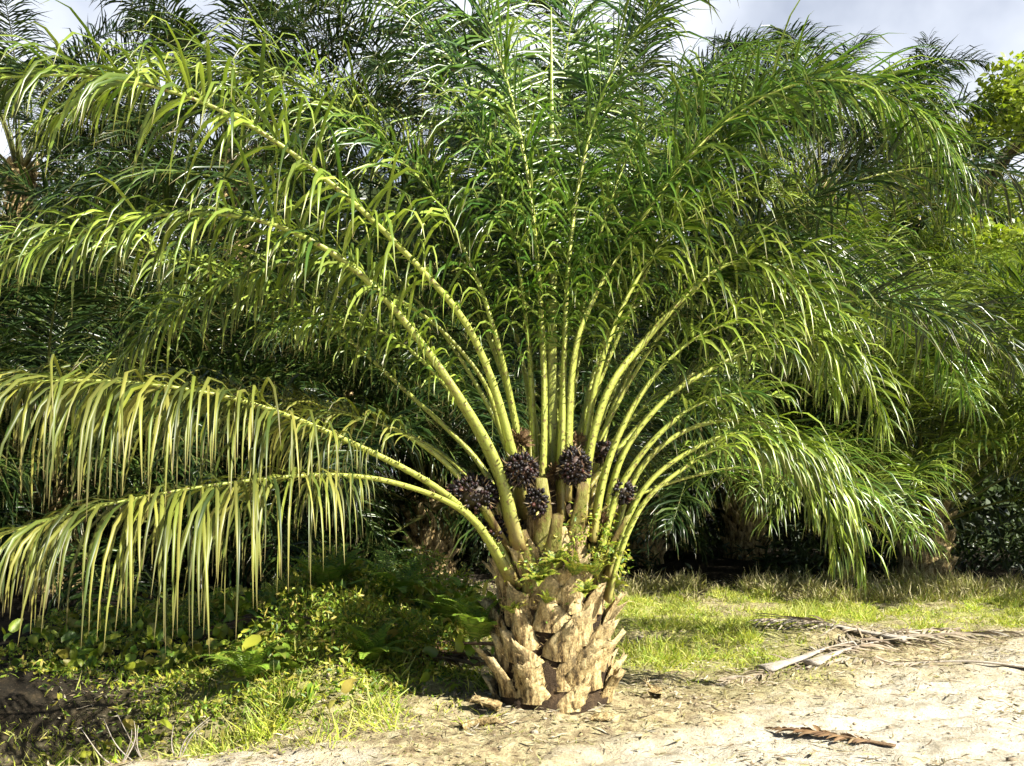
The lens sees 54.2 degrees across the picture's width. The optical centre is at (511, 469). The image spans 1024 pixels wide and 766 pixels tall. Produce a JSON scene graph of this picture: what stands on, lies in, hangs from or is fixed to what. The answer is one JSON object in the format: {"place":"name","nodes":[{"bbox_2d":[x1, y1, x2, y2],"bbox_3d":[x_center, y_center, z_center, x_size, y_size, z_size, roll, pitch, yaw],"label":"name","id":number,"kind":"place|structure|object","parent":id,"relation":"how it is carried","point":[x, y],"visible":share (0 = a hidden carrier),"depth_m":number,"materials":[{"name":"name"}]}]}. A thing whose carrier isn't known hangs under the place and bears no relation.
{"place":"outdoors","nodes":[
{"label":"outdoors","id":0,"kind":"place"},
{"bbox_2d":[0,472,1023,765],"bbox_3d":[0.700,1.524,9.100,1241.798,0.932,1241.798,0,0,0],"label":"ground","id":1,"kind":"structure","parent":0,"point":[28,702],"depth_m":6.40,"materials":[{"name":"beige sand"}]},
{"bbox_2d":[0,194,164,612],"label":"oil palm","id":2,"kind":"object","parent":1,"relation":"on","point":[20,518],"visible":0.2,"depth_m":11.02,"materials":[{"name":"green plant"}]},
{"bbox_2d":[0,189,211,529],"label":"oil palm","id":3,"kind":"object","parent":1,"relation":"on","point":[14,279],"visible":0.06,"depth_m":14.69,"materials":[{"name":"green plant"}]},
{"bbox_2d":[81,722,135,763],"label":"twig","id":4,"kind":"object","parent":1,"relation":"on","point":[125,757],"visible":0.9,"depth_m":5.30,"materials":[{"name":"white wood"}]},
{"bbox_2d":[0,0,220,492],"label":"oil palm","id":5,"kind":"object","parent":1,"relation":"on","point":[10,62],"visible":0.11,"depth_m":22.44,"materials":[{"name":"green plant"}]},
{"bbox_2d":[104,712,142,759],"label":"twig","id":6,"kind":"object","parent":1,"relation":"on","point":[139,754],"visible":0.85,"depth_m":5.69,"materials":[{"name":"white wood"}]},
{"bbox_2d":[0,85,334,554],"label":"oil palm","id":7,"kind":"object","parent":1,"relation":"on","point":[77,168],"visible":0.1,"depth_m":16.82,"materials":[{"name":"green plant"}]},
{"bbox_2d":[171,717,208,756],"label":"twig","id":8,"kind":"object","parent":1,"relation":"on","point":[185,740],"visible":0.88,"depth_m":5.37,"materials":[{"name":"beige wood"}]},
{"bbox_2d":[0,193,403,622],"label":"oil palm","id":9,"kind":"object","parent":1,"relation":"on","point":[37,322],"visible":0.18,"depth_m":11.57,"materials":[{"name":"green plant"}]},
{"bbox_2d":[0,152,466,597],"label":"oil palm","id":10,"kind":"object","parent":1,"relation":"on","point":[205,349],"visible":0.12,"depth_m":12.73,"materials":[{"name":"green plant"}]},
{"bbox_2d":[0,0,469,535],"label":"oil palm","id":11,"kind":"object","parent":1,"relation":"on","point":[282,16],"visible":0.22,"depth_m":20.51,"materials":[{"name":"green plant"}]},
{"bbox_2d":[0,539,496,765],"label":"creeper","id":12,"kind":"object","parent":1,"relation":"on","point":[361,604],"visible":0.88,"depth_m":7.21,"materials":[{"name":"green plant"}]},
{"bbox_2d":[193,637,293,679],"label":"fern","id":13,"kind":"object","parent":12,"relation":"on","point":[253,666],"visible":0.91,"depth_m":6.43,"materials":[{"name":"green plant"}]},
{"bbox_2d":[283,542,374,592],"bbox_3d":[-1.591,0.866,8.711,0.801,0.474,0.852,0,0,-3],"label":"fern","id":14,"kind":"object","parent":12,"relation":"on","point":[340,570],"visible":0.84,"depth_m":8.62,"materials":[{"name":"green plant"}]},
{"bbox_2d":[324,617,412,662],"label":"fern","id":15,"kind":"object","parent":12,"relation":"on","point":[376,647],"visible":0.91,"depth_m":6.67,"materials":[{"name":"green plant"}]},
{"bbox_2d":[348,549,450,600],"bbox_3d":[-0.968,0.926,8.612,0.887,0.421,0.897,0,0,-5],"label":"fern","id":16,"kind":"object","parent":12,"relation":"on","point":[402,582],"visible":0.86,"depth_m":8.63,"materials":[{"name":"green plant"}]},
{"bbox_2d":[407,579,495,624],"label":"fern","id":17,"kind":"object","parent":12,"relation":"on","point":[443,610],"visible":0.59,"depth_m":8.19,"materials":[{"name":"green plant"}]},
{"bbox_2d":[0,563,511,765],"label":"bank grass","id":18,"kind":"structure","parent":1,"relation":"on","point":[225,746],"depth_m":6.13,"materials":[{"name":"green plant"}]},
{"bbox_2d":[0,205,528,599],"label":"oil palm","id":19,"kind":"object","parent":1,"relation":"on","point":[137,471],"visible":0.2,"depth_m":12.56,"materials":[{"name":"green plant"}]},
{"bbox_2d":[131,137,524,473],"bbox_3d":[-3.269,-2.168,19.716,8.591,8.439,8.137,0,0,-33],"label":"oil palm","id":20,"kind":"object","parent":1,"relation":"on","point":[183,225],"visible":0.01,"depth_m":18.11,"materials":[{"name":"green plant"}]},
{"bbox_2d":[65,113,604,558],"bbox_3d":[-2.769,-1.512,16.428,8.725,7.071,8.676,0,0,-38],"label":"oil palm","id":21,"kind":"object","parent":1,"relation":"on","point":[461,454],"visible":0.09,"depth_m":14.63,"materials":[{"name":"green plant"}]},
{"bbox_2d":[187,600,492,646],"bbox_3d":[-1.435,1.285,8.136,2.728,0.340,0.914,0,0,11],"label":"dead frond","id":22,"kind":"object","parent":1,"relation":"on","point":[248,618],"visible":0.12,"depth_m":8.24,"materials":[{"name":"brown plant"}]},
{"bbox_2d":[300,630,484,665],"bbox_3d":[-0.878,1.376,7.642,2.034,0.255,0.812,0,0,33],"label":"dead frond","id":23,"kind":"object","parent":1,"relation":"on","point":[469,662],"visible":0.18,"depth_m":7.06,"materials":[{"name":"brown plant"}]},
{"bbox_2d":[207,0,600,515],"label":"oil palm","id":24,"kind":"object","parent":1,"relation":"on","point":[369,68],"visible":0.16,"depth_m":21.18,"materials":[{"name":"green plant"}]},
{"bbox_2d":[367,612,455,662],"bbox_3d":[-0.797,1.229,7.197,0.625,0.348,0.588,0,0,44],"label":"fern","id":25,"kind":"object","parent":1,"relation":"on","point":[402,635],"visible":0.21,"depth_m":7.12,"materials":[{"name":"green plant"}]},
{"bbox_2d":[107,233,761,591],"bbox_3d":[-1.516,-0.432,14.397,8.175,6.533,8.889,0,0,-28],"label":"oil palm","id":26,"kind":"object","parent":1,"relation":"on","point":[430,538],"visible":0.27,"depth_m":12.67,"materials":[{"name":"green plant"}]},
{"bbox_2d":[403,639,484,671],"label":"dead frond","id":27,"kind":"object","parent":1,"relation":"on","point":[460,655],"visible":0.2,"depth_m":7.13,"materials":[{"name":"brown plant"}]},
{"bbox_2d":[334,192,612,378],"bbox_3d":[-0.507,-2.963,26.169,9.461,9.970,9.161,0,0,0],"label":"oil palm","id":28,"kind":"object","parent":1,"relation":"on","point":[487,317],"depth_m":24.56,"materials":[{"name":"green plant"}]},
{"bbox_2d":[459,711,504,729],"bbox_3d":[-0.163,1.453,5.838,0.270,0.134,0.150,0,0,-21],"label":"fallen leaf base","id":29,"kind":"object","parent":1,"relation":"on","point":[481,721],"visible":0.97,"depth_m":5.82,"materials":[{"name":"beige wood"}]},
{"bbox_2d":[465,692,502,711],"bbox_3d":[-0.181,1.388,5.994,0.271,0.105,0.163,0,0,27],"label":"fallen leaf base","id":30,"kind":"object","parent":1,"relation":"on","point":[488,702],"visible":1,"depth_m":5.99,"materials":[{"name":"beige wood"}]},
{"bbox_2d":[0,0,1023,714],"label":"oil palm","id":31,"kind":"object","parent":1,"relation":"on","point":[562,660],"visible":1,"depth_m":6.09,"materials":[{"name":"green plant"}]},
{"bbox_2d":[433,597,503,642],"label":"fern","id":32,"kind":"object","parent":31,"relation":"attached to","point":[477,626],"visible":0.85,"depth_m":6.20,"materials":[{"name":"green plant"}]},
{"bbox_2d":[500,601,525,613],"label":"fern","id":33,"kind":"object","parent":31,"relation":"attached to","point":[511,608],"visible":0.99,"depth_m":5.88,"materials":[{"name":"green plant"}]},
{"bbox_2d":[518,562,559,585],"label":"fern","id":34,"kind":"object","parent":31,"relation":"attached to","point":[543,573],"visible":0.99,"depth_m":5.81,"materials":[{"name":"green plant"}]},
{"bbox_2d":[537,589,556,603],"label":"fern","id":35,"kind":"object","parent":31,"relation":"attached to","point":[546,598],"visible":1,"depth_m":5.81,"materials":[{"name":"green plant"}]},
{"bbox_2d":[538,546,568,566],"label":"fern","id":36,"kind":"object","parent":31,"relation":"attached to","point":[554,559],"visible":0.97,"depth_m":5.83,"materials":[{"name":"green plant"}]},
{"bbox_2d":[494,501,633,622],"bbox_3d":[0.370,0.522,6.112,0.702,0.760,0.909,0,0,33],"label":"climbing creeper","id":37,"kind":"object","parent":31,"relation":"attached to","point":[608,552],"visible":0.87,"depth_m":5.89,"materials":[{"name":"green plant"}]},
{"bbox_2d":[560,550,591,575],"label":"fern","id":38,"kind":"object","parent":31,"relation":"attached to","point":[575,561],"visible":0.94,"depth_m":5.79,"materials":[{"name":"green plant"}]},
{"bbox_2d":[570,577,598,596],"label":"fern","id":39,"kind":"object","parent":31,"relation":"attached to","point":[584,588],"visible":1,"depth_m":5.82,"materials":[{"name":"green plant"}]},
{"bbox_2d":[583,557,611,575],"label":"fern","id":40,"kind":"object","parent":31,"relation":"attached to","point":[595,570],"visible":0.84,"depth_m":5.86,"materials":[{"name":"green plant"}]},
{"bbox_2d":[602,574,627,587],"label":"fern","id":41,"kind":"object","parent":31,"relation":"attached to","point":[618,583],"visible":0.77,"depth_m":5.96,"materials":[{"name":"green plant"}]},
{"bbox_2d":[0,159,1023,553],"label":"distant wood","id":42,"kind":"object","parent":1,"relation":"on","point":[988,495],"visible":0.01,"depth_m":19.72,"materials":[{"name":"green plant"}]},
{"bbox_2d":[1,476,1023,576],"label":"undergrowth","id":43,"kind":"object","parent":1,"relation":"on","point":[1006,544],"visible":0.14,"depth_m":15.50,"materials":[{"name":"green plant"}]},
{"bbox_2d":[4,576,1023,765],"bbox_3d":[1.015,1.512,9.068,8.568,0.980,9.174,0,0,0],"label":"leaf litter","id":44,"kind":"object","parent":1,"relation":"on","point":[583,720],"visible":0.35,"depth_m":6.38,"materials":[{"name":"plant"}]},
{"bbox_2d":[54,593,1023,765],"bbox_3d":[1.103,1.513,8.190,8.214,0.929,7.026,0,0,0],"label":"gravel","id":45,"kind":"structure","parent":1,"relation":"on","point":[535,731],"depth_m":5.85,"materials":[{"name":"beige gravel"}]},
{"bbox_2d":[379,217,809,524],"bbox_3d":[1.900,-1.487,20.750,9.155,7.058,8.984,0,0,-39],"label":"oil palm","id":46,"kind":"object","parent":1,"relation":"on","point":[475,444],"visible":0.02,"depth_m":19.06,"materials":[{"name":"green plant"}]},
{"bbox_2d":[586,710,620,722],"bbox_3d":[0.525,1.430,5.773,0.218,0.111,0.200,0,0,0],"label":"fallen leaf base","id":47,"kind":"object","parent":1,"relation":"on","point":[601,716],"visible":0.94,"depth_m":5.75,"materials":[{"name":"beige plant"}]},
{"bbox_2d":[451,0,845,286],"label":"oil palm","id":48,"kind":"object","parent":1,"relation":"on","point":[650,65],"visible":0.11,"depth_m":22.65,"materials":[{"name":"green plant"}]},
{"bbox_2d":[640,678,661,698],"bbox_3d":[0.869,1.361,6.331,0.124,0.117,0.347,0,0,-18],"label":"fallen leaf base","id":49,"kind":"object","parent":1,"relation":"on","point":[653,690],"visible":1,"depth_m":6.24,"materials":[{"name":"beige wood"}]},
{"bbox_2d":[359,192,954,565],"bbox_3d":[1.965,-1.089,16.023,8.941,6.184,9.264,0,0,0],"label":"oil palm","id":50,"kind":"object","parent":1,"relation":"on","point":[667,493],"visible":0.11,"depth_m":13.86,"materials":[{"name":"green plant"}]},
{"bbox_2d":[587,165,905,529],"bbox_3d":[5.452,-2.754,24.812,8.895,9.627,9.604,0,0,0],"label":"oil palm","id":51,"kind":"object","parent":1,"relation":"on","point":[723,229],"visible":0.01,"depth_m":23.45,"materials":[{"name":"green plant"}]},
{"bbox_2d":[502,185,1022,559],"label":"oil palm","id":52,"kind":"object","parent":1,"relation":"on","point":[737,531],"visible":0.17,"depth_m":15.12,"materials":[{"name":"green plant"}]},
{"bbox_2d":[605,241,1023,577],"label":"oil palm","id":53,"kind":"object","parent":1,"relation":"on","point":[908,558],"visible":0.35,"depth_m":12.66,"materials":[{"name":"green plant"}]},
{"bbox_2d":[613,560,1023,605],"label":"weeds","id":54,"kind":"object","parent":1,"relation":"on","point":[807,584],"visible":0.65,"depth_m":12.17,"materials":[{"name":"green plant"}]},
{"bbox_2d":[629,18,1022,530],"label":"oil palm","id":55,"kind":"object","parent":1,"relation":"on","point":[954,66],"visible":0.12,"depth_m":23.40,"materials":[{"name":"green plant"}]},
{"bbox_2d":[749,613,908,641],"bbox_3d":[2.791,1.368,8.895,1.363,0.169,0.759,0,0,17],"label":"dead frond","id":56,"kind":"object","parent":1,"relation":"on","point":[802,620],"visible":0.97,"depth_m":8.77,"materials":[{"name":"grey plant"}]},
{"bbox_2d":[765,725,895,746],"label":"dead frond","id":57,"kind":"object","parent":1,"relation":"on","point":[819,732],"visible":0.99,"depth_m":5.52,"materials":[{"name":"brown plant"}]},
{"bbox_2d":[697,120,1023,541],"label":"oil palm","id":58,"kind":"object","parent":1,"relation":"on","point":[962,256],"visible":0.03,"depth_m":19.87,"materials":[{"name":"green plant"}]},
{"bbox_2d":[755,626,966,672],"bbox_3d":[2.908,1.430,8.465,2.913,0.148,0.591,0,0,-39],"label":"dead frond","id":59,"kind":"object","parent":1,"relation":"on","point":[772,667],"visible":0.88,"depth_m":8.21,"materials":[{"name":"grey plant"}]},
{"bbox_2d":[706,653,1023,685],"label":"dead frond","id":60,"kind":"object","parent":1,"relation":"on","point":[797,667],"visible":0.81,"depth_m":7.65,"materials":[{"name":"grey plant"}]},
{"bbox_2d":[744,28,1023,269],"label":"oil palm","id":61,"kind":"object","parent":1,"relation":"on","point":[845,165],"visible":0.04,"depth_m":26.11,"materials":[{"name":"green plant"}]},
{"bbox_2d":[802,627,1023,665],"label":"dead frond","id":62,"kind":"object","parent":1,"relation":"on","point":[818,660],"visible":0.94,"depth_m":8.48,"materials":[{"name":"grey plant"}]},
{"bbox_2d":[854,174,1023,513],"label":"oil palm","id":63,"kind":"object","parent":1,"relation":"on","point":[1018,448],"visible":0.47,"depth_m":12.13,"materials":[{"name":"green plant"}]},
{"bbox_2d":[864,50,1023,508],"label":"broadleaf tree","id":64,"kind":"object","parent":1,"relation":"on","point":[1011,90],"visible":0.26,"depth_m":23.36,"materials":[{"name":"green plant"}]},
{"bbox_2d":[944,322,1023,471],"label":"broadleaf tree","id":65,"kind":"object","parent":1,"relation":"on","point":[1011,405],"visible":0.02,"depth_m":17.72,"materials":[{"name":"green plant"}]},
{"bbox_2d":[0,0,1023,471],"label":"sky","id":66,"kind":"structure","parent":0,"point":[998,25],"materials":[{"name":"white"}]},
{"bbox_2d":[605,580,1023,685],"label":"grass","id":67,"kind":"structure","parent":0,"point":[643,653],"depth_m":9.85,"materials":[{"name":"green plant"}]}
]}

